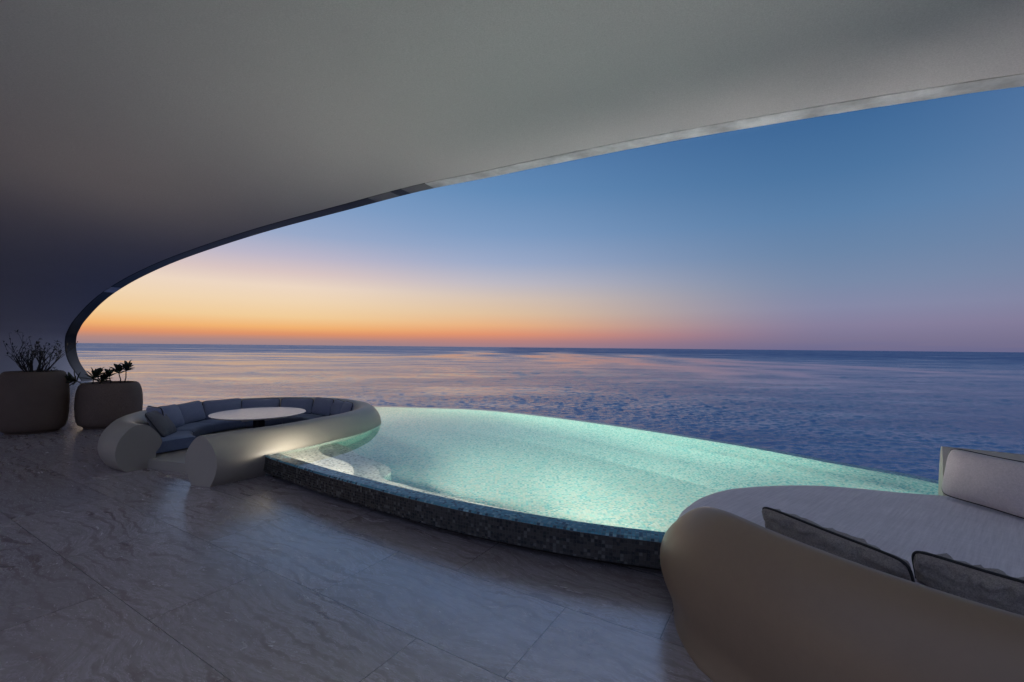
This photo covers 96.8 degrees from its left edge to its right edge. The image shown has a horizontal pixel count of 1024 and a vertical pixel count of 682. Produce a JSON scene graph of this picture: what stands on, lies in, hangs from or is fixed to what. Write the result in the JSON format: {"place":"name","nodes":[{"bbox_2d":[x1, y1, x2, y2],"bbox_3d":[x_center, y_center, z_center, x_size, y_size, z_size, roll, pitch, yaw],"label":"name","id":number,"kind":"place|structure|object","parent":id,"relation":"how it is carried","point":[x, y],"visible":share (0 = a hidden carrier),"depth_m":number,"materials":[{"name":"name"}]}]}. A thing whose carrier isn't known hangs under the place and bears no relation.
{"place":"outdoors","nodes":[
{"label":"outdoors","id":0,"kind":"place"},
{"bbox_2d":[0,378,712,681],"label":"terrace floor","id":1,"kind":"structure","parent":0,"point":[108,574],"depth_m":2.94,"materials":[{"name":"stone"}]},
{"bbox_2d":[0,370,69,434],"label":"planter","id":2,"kind":"object","parent":1,"relation":"on","point":[34,402],"visible":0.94,"depth_m":7.87,"materials":[{"name":"concrete"}]},
{"bbox_2d":[3,329,77,371],"bbox_3d":[-8.545,0.221,8.268,0.869,0.852,0.611,1,-1,-19],"label":"bare shrub","id":3,"kind":"object","parent":2,"relation":"on","point":[30,363],"visible":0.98,"depth_m":8.14,"materials":[{"name":"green plant"}]},
{"bbox_2d":[34,366,57,371],"bbox_3d":[-8.429,0.527,8.244,0.422,0.212,0.407,0,-1,40],"label":"ground cover plant","id":4,"kind":"object","parent":2,"relation":"on","point":[46,370],"visible":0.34,"depth_m":8.22,"materials":[{"name":"green plant"}]},
{"bbox_2d":[74,381,142,428],"bbox_3d":[-7.780,1.221,8.800,1.000,0.845,1.000,1,-1,0],"label":"planter","id":5,"kind":"object","parent":1,"relation":"on","point":[97,405],"visible":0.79,"depth_m":8.41,"materials":[{"name":"concrete"}]},
{"bbox_2d":[65,369,81,386],"bbox_3d":[-8.152,0.694,8.461,0.352,0.354,0.339,1,-1,0],"label":"succulent plant","id":6,"kind":"object","parent":5,"relation":"in","point":[69,377],"visible":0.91,"depth_m":8.41,"materials":[{"name":"green plant"}]},
{"bbox_2d":[81,367,108,383],"bbox_3d":[-7.882,0.691,8.595,0.338,0.402,0.361,1,-1,0],"label":"succulent plant","id":7,"kind":"object","parent":5,"relation":"in","point":[96,373],"visible":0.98,"depth_m":8.57,"materials":[{"name":"green plant"}]},
{"bbox_2d":[95,373,110,383],"bbox_3d":[-7.890,0.752,8.787,0.286,0.281,0.311,1,-1,-42],"label":"succulent plant","id":8,"kind":"object","parent":5,"relation":"in","point":[104,377],"visible":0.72,"depth_m":8.76,"materials":[{"name":"green plant"}]},
{"bbox_2d":[103,368,115,383],"bbox_3d":[-7.793,0.706,8.768,0.212,0.374,0.242,0,-1,26],"label":"succulent plant","id":9,"kind":"object","parent":5,"relation":"in","point":[109,371],"visible":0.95,"depth_m":8.79,"materials":[{"name":"green plant"}]},
{"bbox_2d":[110,363,126,382],"bbox_3d":[-7.678,0.662,8.871,0.267,0.467,0.267,1,-1,0],"label":"succulent plant","id":10,"kind":"object","parent":5,"relation":"in","point":[118,368],"visible":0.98,"depth_m":8.87,"materials":[{"name":"green plant"}]},
{"bbox_2d":[121,360,133,382],"bbox_3d":[-7.611,0.635,9.012,0.335,0.529,0.265,0,-1,18],"label":"succulent plant","id":11,"kind":"object","parent":5,"relation":"in","point":[128,365],"visible":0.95,"depth_m":9.00,"materials":[{"name":"green plant"}]},
{"bbox_2d":[97,397,380,486],"bbox_3d":[-4.119,1.625,7.348,3.748,1.070,3.876,0,-1,18],"label":"round sofa","id":12,"kind":"object","parent":1,"relation":"on","point":[208,452],"visible":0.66,"depth_m":5.76,"materials":[{"name":"beige fabric"}]},
{"bbox_2d":[146,406,164,426],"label":"cushion","id":13,"kind":"object","parent":12,"relation":"on","point":[152,408],"visible":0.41,"depth_m":6.54,"materials":[{"name":"fabric"}]},
{"bbox_2d":[145,410,176,436],"bbox_3d":[-4.992,1.167,6.478,0.269,0.346,0.498,1,-1,-19],"label":"cushion","id":14,"kind":"object","parent":12,"relation":"on","point":[161,425],"visible":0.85,"depth_m":6.34,"materials":[{"name":"fabric"}]},
{"bbox_2d":[159,404,183,426],"bbox_3d":[-5.250,1.168,7.009,0.195,0.373,0.585,1,-1,-12],"label":"cushion","id":15,"kind":"object","parent":12,"relation":"on","point":[173,413],"visible":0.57,"depth_m":7.01,"materials":[{"name":"fabric"}]},
{"bbox_2d":[177,401,205,423],"bbox_3d":[-5.330,1.186,7.513,0.185,0.344,0.619,1,-1,4],"label":"cushion","id":16,"kind":"object","parent":12,"relation":"on","point":[193,411],"visible":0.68,"depth_m":7.51,"materials":[{"name":"fabric"}]},
{"bbox_2d":[202,398,241,418],"bbox_3d":[-5.138,1.201,8.090,0.169,0.319,0.653,0,-1,32],"label":"cushion","id":17,"kind":"object","parent":12,"relation":"on","point":[211,406],"visible":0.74,"depth_m":8.01,"materials":[{"name":"fabric"}]},
{"bbox_2d":[241,398,279,408],"bbox_3d":[-4.682,1.225,8.485,0.632,0.291,0.166,1,-1,-28],"label":"cushion","id":18,"kind":"object","parent":12,"relation":"on","point":[259,403],"visible":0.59,"depth_m":8.44,"materials":[{"name":"fabric"}]},
{"bbox_2d":[281,398,313,413],"bbox_3d":[-4.082,1.233,8.628,0.612,0.291,0.168,1,-1,0],"label":"cushion","id":19,"kind":"object","parent":12,"relation":"on","point":[306,404],"visible":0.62,"depth_m":8.59,"materials":[{"name":"fabric"}]},
{"bbox_2d":[312,397,333,415],"bbox_3d":[-3.531,1.224,8.486,0.502,0.327,0.174,0,-1,28],"label":"cushion","id":20,"kind":"object","parent":12,"relation":"on","point":[321,406],"visible":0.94,"depth_m":8.41,"materials":[{"name":"fabric"}]},
{"bbox_2d":[330,399,343,414],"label":"cushion","id":21,"kind":"object","parent":12,"relation":"on","point":[336,406],"visible":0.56,"depth_m":8.21,"materials":[{"name":"fabric"}]},
{"bbox_2d":[340,401,353,413],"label":"cushion","id":22,"kind":"object","parent":12,"relation":"on","point":[347,406],"visible":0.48,"depth_m":7.84,"materials":[{"name":"fabric"}]},
{"bbox_2d":[208,407,305,427],"bbox_3d":[-4.094,1.410,7.361,1.380,0.500,1.380,1,-1,0],"label":"round table","id":23,"kind":"object","parent":1,"relation":"on","point":[259,416],"visible":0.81,"depth_m":7.28,"materials":[{"name":"stone"}]},
{"bbox_2d":[263,455,661,570],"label":"infinity pool","id":24,"kind":"structure","parent":1,"relation":"in","point":[632,551],"depth_m":3.63,"materials":[{"name":"tile"}]},
{"bbox_2d":[267,406,938,539],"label":"pool water","id":25,"kind":"structure","parent":24,"relation":"in","point":[601,477],"depth_m":5.05,"materials":[{"name":"teal liquid"}]},
{"bbox_2d":[0,0,1023,380],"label":"villa shell","id":26,"kind":"object","parent":1,"relation":"on","point":[140,138],"visible":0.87,"depth_m":7.40,"materials":[{"name":"paint"}]},
{"bbox_2d":[660,446,1023,681],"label":"daybed","id":27,"kind":"object","parent":1,"relation":"on","point":[754,599],"visible":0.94,"depth_m":2.07,"materials":[{"name":"fabric"}]},
{"bbox_2d":[762,507,914,581],"bbox_3d":[1.621,1.082,2.309,0.212,0.281,0.750,1,-1,-21],"label":"cushion","id":28,"kind":"object","parent":27,"relation":"on","point":[861,551],"visible":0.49,"depth_m":2.21,"materials":[{"name":"fabric"}]},
{"bbox_2d":[911,551,1023,615],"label":"cushion","id":29,"kind":"object","parent":27,"relation":"on","point":[981,584],"visible":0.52,"depth_m":1.87,"materials":[{"name":"fabric"}]},
{"bbox_2d":[942,449,1023,518],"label":"cushion","id":30,"kind":"object","parent":27,"relation":"on","point":[989,481],"visible":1,"depth_m":2.97,"materials":[{"name":"fabric"}]},
{"bbox_2d":[76,343,1023,479],"bbox_3d":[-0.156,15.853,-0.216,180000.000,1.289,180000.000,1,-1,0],"label":"sea","id":31,"kind":"structure","parent":0,"point":[910,412],"depth_m":184.22,"materials":[{"name":"blue liquid"}]},
{"bbox_2d":[76,86,1023,351],"label":"sky","id":32,"kind":"structure","parent":0,"point":[897,227],"materials":[{"name":"blue"}]}
]}

